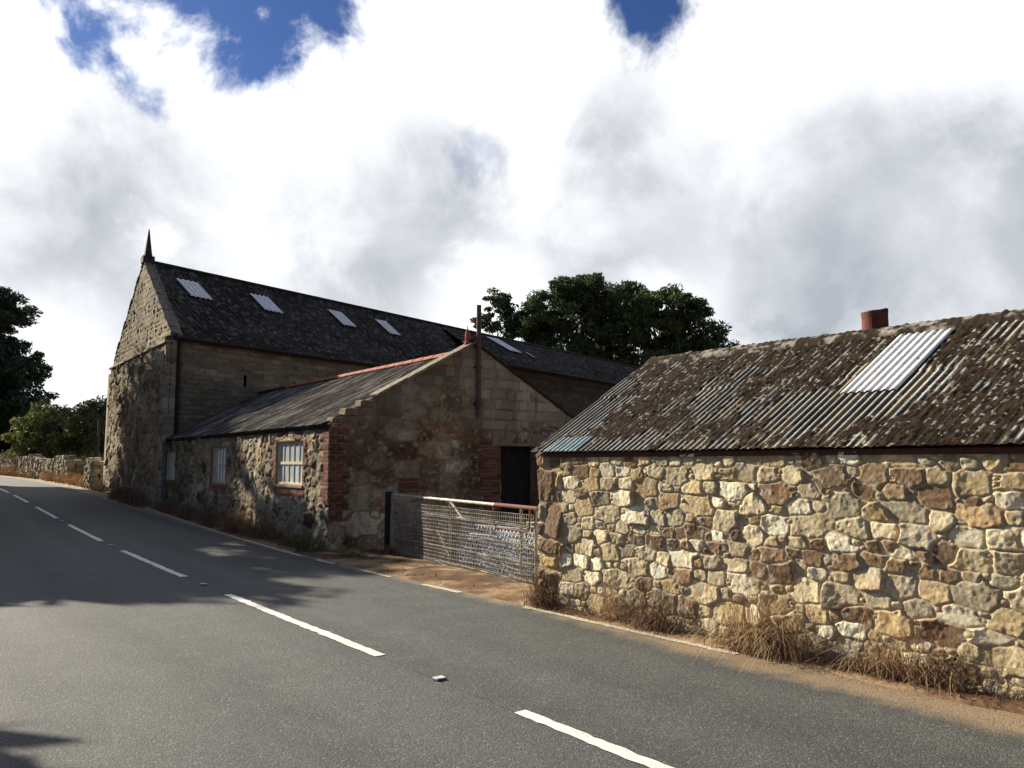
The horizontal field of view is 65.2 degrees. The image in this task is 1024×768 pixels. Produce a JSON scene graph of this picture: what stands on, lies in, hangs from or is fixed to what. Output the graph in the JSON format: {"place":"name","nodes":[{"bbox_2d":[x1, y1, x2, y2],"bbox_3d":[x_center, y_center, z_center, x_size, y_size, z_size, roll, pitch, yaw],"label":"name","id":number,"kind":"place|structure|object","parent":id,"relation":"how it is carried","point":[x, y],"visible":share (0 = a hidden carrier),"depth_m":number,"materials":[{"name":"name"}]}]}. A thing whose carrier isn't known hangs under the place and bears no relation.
{"place":"outdoors","nodes":[
{"label":"outdoors","id":0,"kind":"place"},
{"bbox_2d":[330,545,380,558],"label":"green grass","id":1,"kind":"structure","parent":0,"point":[348,553],"depth_m":14.12,"materials":[{"name":"green plant"}]},
{"bbox_2d":[445,545,539,568],"bbox_3d":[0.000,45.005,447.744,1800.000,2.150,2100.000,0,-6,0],"label":"ground","id":2,"kind":"structure","parent":0,"point":[452,552],"depth_m":15.83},
{"bbox_2d":[0,286,60,452],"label":"deciduous tree","id":3,"kind":"object","parent":2,"relation":"on","point":[16,378],"visible":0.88,"depth_m":61.55,"materials":[{"name":"green plant"}]},
{"bbox_2d":[0,453,75,478],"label":"field wall","id":4,"kind":"structure","parent":2,"relation":"on","point":[38,463],"depth_m":44.74,"materials":[{"name":"beige stone"}]},
{"bbox_2d":[0,450,103,470],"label":"rough grass","id":5,"kind":"structure","parent":2,"relation":"on","point":[84,456],"depth_m":45.75,"materials":[{"name":"plant"}]},
{"bbox_2d":[0,466,105,491],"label":"dry grass","id":6,"kind":"structure","parent":2,"relation":"on","point":[76,480],"depth_m":40.24,"materials":[{"name":"brown plant"}]},
{"bbox_2d":[0,397,106,463],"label":"shrub","id":7,"kind":"object","parent":2,"relation":"on","point":[48,438],"visible":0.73,"depth_m":49.42,"materials":[{"name":"green plant"}]},
{"bbox_2d":[26,394,106,450],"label":"hedge tree","id":8,"kind":"object","parent":2,"relation":"on","point":[98,398],"visible":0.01,"depth_m":69.08,"materials":[{"name":"green plant"}]},
{"bbox_2d":[62,458,84,478],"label":"stone pier","id":9,"kind":"structure","parent":2,"relation":"on","point":[72,465],"depth_m":39.75,"materials":[{"name":"beige stone"}]},
{"bbox_2d":[68,403,106,457],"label":"hedge tree","id":10,"kind":"object","parent":2,"relation":"on","point":[99,410],"visible":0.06,"depth_m":51.87,"materials":[{"name":"green plant"}]},
{"bbox_2d":[83,457,103,489],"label":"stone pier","id":11,"kind":"structure","parent":2,"relation":"on","point":[93,470],"depth_m":33.50,"materials":[{"name":"beige stone"}]},
{"bbox_2d":[93,419,105,457],"bbox_3d":[-18.750,3.222,36.444,0.549,3.250,0.140,0,-6,-3],"label":"sign pole","id":12,"kind":"object","parent":2,"relation":"on","point":[96,446],"visible":0.65,"depth_m":36.43,"materials":[{"name":"metal"}]},
{"bbox_2d":[150,305,574,551],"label":"stone workshop","id":13,"kind":"structure","parent":2,"relation":"on","point":[469,419],"depth_m":17.00,"materials":[{"name":"stone"}]},
{"bbox_2d":[163,452,175,481],"bbox_3d":[-10.318,2.522,24.568,0.405,0.940,1.280,4,-7,-36],"label":"window","id":14,"kind":"structure","parent":13,"relation":"in","point":[170,456],"depth_m":24.68,"materials":[{"name":"beige paint"}]},
{"bbox_2d":[209,447,226,485],"bbox_3d":[-7.404,2.110,20.651,0.405,1.010,1.400,4,-7,-36],"label":"window","id":15,"kind":"structure","parent":13,"relation":"in","point":[218,460],"depth_m":20.71,"materials":[{"name":"beige paint"}]},
{"bbox_2d":[273,439,302,487],"bbox_3d":[-4.519,1.667,16.777,0.405,0.990,1.620,4,-7,-36],"label":"window","id":16,"kind":"structure","parent":13,"relation":"in","point":[289,454],"depth_m":16.80,"materials":[{"name":"beige paint"}]},
{"bbox_2d":[500,446,529,543],"bbox_3d":[-0.027,2.516,17.946,1.100,2.220,0.120,4,-7,-36],"label":"door","id":17,"kind":"structure","parent":13,"relation":"in","point":[515,461],"depth_m":18.04,"materials":[{"name":"black wood"}]},
{"bbox_2d":[103,229,638,504],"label":"stone barn","id":18,"kind":"structure","parent":2,"relation":"on","point":[194,346],"depth_m":29.79,"materials":[{"name":"stone"},{"name":"slate"}]},
{"bbox_2d":[469,287,521,340],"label":"deciduous tree","id":19,"kind":"object","parent":2,"relation":"on","point":[507,316],"visible":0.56,"depth_m":82.44,"materials":[{"name":"green plant"}]},
{"bbox_2d":[514,301,555,342],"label":"pine tree","id":20,"kind":"object","parent":2,"relation":"on","point":[522,311],"visible":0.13,"depth_m":83.25,"materials":[{"name":"green plant"}]},
{"bbox_2d":[502,271,640,361],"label":"evergreen tree","id":21,"kind":"object","parent":2,"relation":"on","point":[573,300],"visible":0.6,"depth_m":79.47,"materials":[{"name":"green plant"}]},
{"bbox_2d":[592,280,649,365],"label":"evergreen tree","id":22,"kind":"object","parent":2,"relation":"on","point":[628,286],"visible":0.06,"depth_m":84.03,"materials":[{"name":"green plant"}]},
{"bbox_2d":[599,283,739,366],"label":"evergreen tree","id":23,"kind":"object","parent":2,"relation":"on","point":[672,324],"visible":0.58,"depth_m":77.36,"materials":[{"name":"green plant"}]},
{"bbox_2d":[531,308,1023,698],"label":"stone shed","id":24,"kind":"structure","parent":2,"relation":"on","point":[875,464],"depth_m":7.12,"materials":[{"name":"stone"}]},
{"bbox_2d":[0,475,1023,767],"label":"road","id":25,"kind":"structure","parent":0,"point":[136,645],"depth_m":6.11,"materials":[{"name":"grey asphalt"}]},
{"bbox_2d":[432,675,446,680],"bbox_3d":[-0.556,2.251,6.124,0.092,0.016,0.084,4,-7,-37],"label":"road stud","id":26,"kind":"object","parent":25,"relation":"on","point":[438,678],"visible":1,"depth_m":6.11,"materials":[{"name":"plastic"}]},
{"bbox_2d":[0,0,1023,411],"label":"sky","id":27,"kind":"structure","parent":0,"point":[800,168],"materials":[{"name":"white"}]},
{"bbox_2d":[37,479,1023,714],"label":"verge","id":28,"kind":"structure","parent":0,"point":[397,564],"depth_m":10.71,"materials":[{"name":"brown soil"}]},
{"bbox_2d":[107,483,152,507],"bbox_3d":[-13.047,3.718,27.131,1.129,0.698,5.714,4,-7,-37],"label":"dead weed","id":29,"kind":"object","parent":28,"relation":"on","point":[127,496],"visible":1,"depth_m":26.41,"materials":[{"name":"brown plant"}]},
{"bbox_2d":[149,497,178,515],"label":"dead weed","id":30,"kind":"object","parent":28,"relation":"on","point":[163,507],"visible":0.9,"depth_m":23.40,"materials":[{"name":"brown plant"}]},
{"bbox_2d":[166,501,204,520],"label":"dead weed","id":31,"kind":"object","parent":28,"relation":"on","point":[186,513],"visible":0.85,"depth_m":21.53,"materials":[{"name":"brown plant"}]},
{"bbox_2d":[190,504,232,527],"bbox_3d":[-7.429,3.250,19.898,1.158,0.607,2.582,6,-8,-44],"label":"dead weed","id":32,"kind":"object","parent":28,"relation":"on","point":[208,517],"visible":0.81,"depth_m":19.73,"materials":[{"name":"brown plant"}]},
{"bbox_2d":[206,506,252,534],"bbox_3d":[-6.266,3.103,18.331,1.352,0.651,2.661,3,-7,-31],"label":"dead weed","id":33,"kind":"object","parent":28,"relation":"on","point":[234,526],"visible":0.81,"depth_m":18.22,"materials":[{"name":"brown plant"}]},
{"bbox_2d":[240,517,280,540],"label":"dead weed","id":34,"kind":"object","parent":28,"relation":"on","point":[259,533],"visible":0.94,"depth_m":16.93,"materials":[{"name":"brown plant"}]},
{"bbox_2d":[266,531,305,546],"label":"dead weed","id":35,"kind":"object","parent":28,"relation":"on","point":[285,541],"visible":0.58,"depth_m":15.68,"materials":[{"name":"brown plant"}]},
{"bbox_2d":[287,534,324,551],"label":"green weed","id":36,"kind":"object","parent":28,"relation":"on","point":[305,545],"visible":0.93,"depth_m":14.90,"materials":[{"name":"green plant"}]},
{"bbox_2d":[384,491,392,549],"bbox_3d":[-2.288,2.641,14.838,0.120,1.280,0.120,4,-7,-32],"label":"gate post","id":37,"kind":"object","parent":28,"relation":"on","point":[387,530],"visible":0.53,"depth_m":14.80,"materials":[{"name":"black metal"}]},
{"bbox_2d":[377,542,406,554],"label":"dry weed","id":38,"kind":"object","parent":28,"relation":"on","point":[389,551],"visible":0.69,"depth_m":14.42,"materials":[{"name":"brown plant"}]},
{"bbox_2d":[390,493,537,584],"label":"field gate","id":39,"kind":"structure","parent":28,"relation":"on","point":[425,522],"depth_m":12.17,"materials":[{"name":"grey metal"}]},
{"bbox_2d":[455,524,527,569],"bbox_3d":[-0.370,2.517,12.465,0.211,0.650,1.930,4,-7,-33],"label":"panel","id":40,"kind":"object","parent":39,"relation":"attached to","point":[479,534],"visible":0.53,"depth_m":12.54,"materials":[{"name":"grey metal"}]},
{"bbox_2d":[478,529,529,576],"bbox_3d":[-0.121,2.597,11.926,0.171,0.805,1.161,4,-7,-35],"label":"panel","id":41,"kind":"object","parent":28,"relation":"on","point":[496,537],"visible":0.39,"depth_m":11.97,"materials":[{"name":"grey metal"}]},
{"bbox_2d":[475,523,539,576],"bbox_3d":[0.025,2.570,12.206,0.309,0.752,1.951,4,-7,-34],"label":"panel","id":42,"kind":"object","parent":28,"relation":"on","point":[508,548],"visible":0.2,"depth_m":12.35,"materials":[{"name":"grey metal"}]},
{"bbox_2d":[517,522,539,574],"bbox_3d":[0.419,2.346,11.424,0.255,0.782,1.000,4,-7,-34],"label":"panel","id":43,"kind":"object","parent":28,"relation":"on","point":[530,532],"visible":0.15,"depth_m":11.63,"materials":[{"name":"grey metal"}]},
{"bbox_2d":[497,567,576,609],"bbox_3d":[0.287,2.323,9.275,1.072,0.519,1.015,-2,-6,18],"label":"dry weed","id":44,"kind":"object","parent":28,"relation":"on","point":[543,599],"visible":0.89,"depth_m":9.23,"materials":[{"name":"brown plant"}]},
{"bbox_2d":[574,555,625,620],"bbox_3d":[1.029,2.158,8.526,0.815,0.700,0.930,2,-6,-16],"label":"dry weed","id":45,"kind":"object","parent":28,"relation":"on","point":[610,610],"visible":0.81,"depth_m":8.45,"materials":[{"name":"brown plant"}]},
{"bbox_2d":[272,542,987,699],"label":"loose stones","id":46,"kind":"object","parent":28,"relation":"on","point":[960,696],"visible":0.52,"depth_m":10.98,"materials":[{"name":"stone"}]},
{"bbox_2d":[590,579,694,642],"bbox_3d":[1.313,2.187,8.061,1.140,0.551,1.439,0,-6,0],"label":"dry weed","id":47,"kind":"object","parent":28,"relation":"on","point":[642,620],"visible":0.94,"depth_m":7.95,"materials":[{"name":"brown plant"}]},
{"bbox_2d":[662,566,866,678],"bbox_3d":[2.124,1.936,6.788,1.719,0.801,1.314,-3,-6,29],"label":"dry weed","id":48,"kind":"object","parent":28,"relation":"on","point":[754,643],"visible":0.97,"depth_m":6.86,"materials":[{"name":"brown plant"}]},
{"bbox_2d":[526,593,1023,712],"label":"weed litter","id":49,"kind":"object","parent":28,"relation":"on","point":[835,662],"visible":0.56,"depth_m":6.61,"materials":[{"name":"brown plant"}]},
{"bbox_2d":[800,598,1016,700],"bbox_3d":[2.871,1.918,5.917,1.511,0.666,1.113,-3,-6,29],"label":"dry weed","id":50,"kind":"object","parent":28,"relation":"on","point":[883,671],"visible":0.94,"depth_m":5.97,"materials":[{"name":"brown plant"}]}
]}

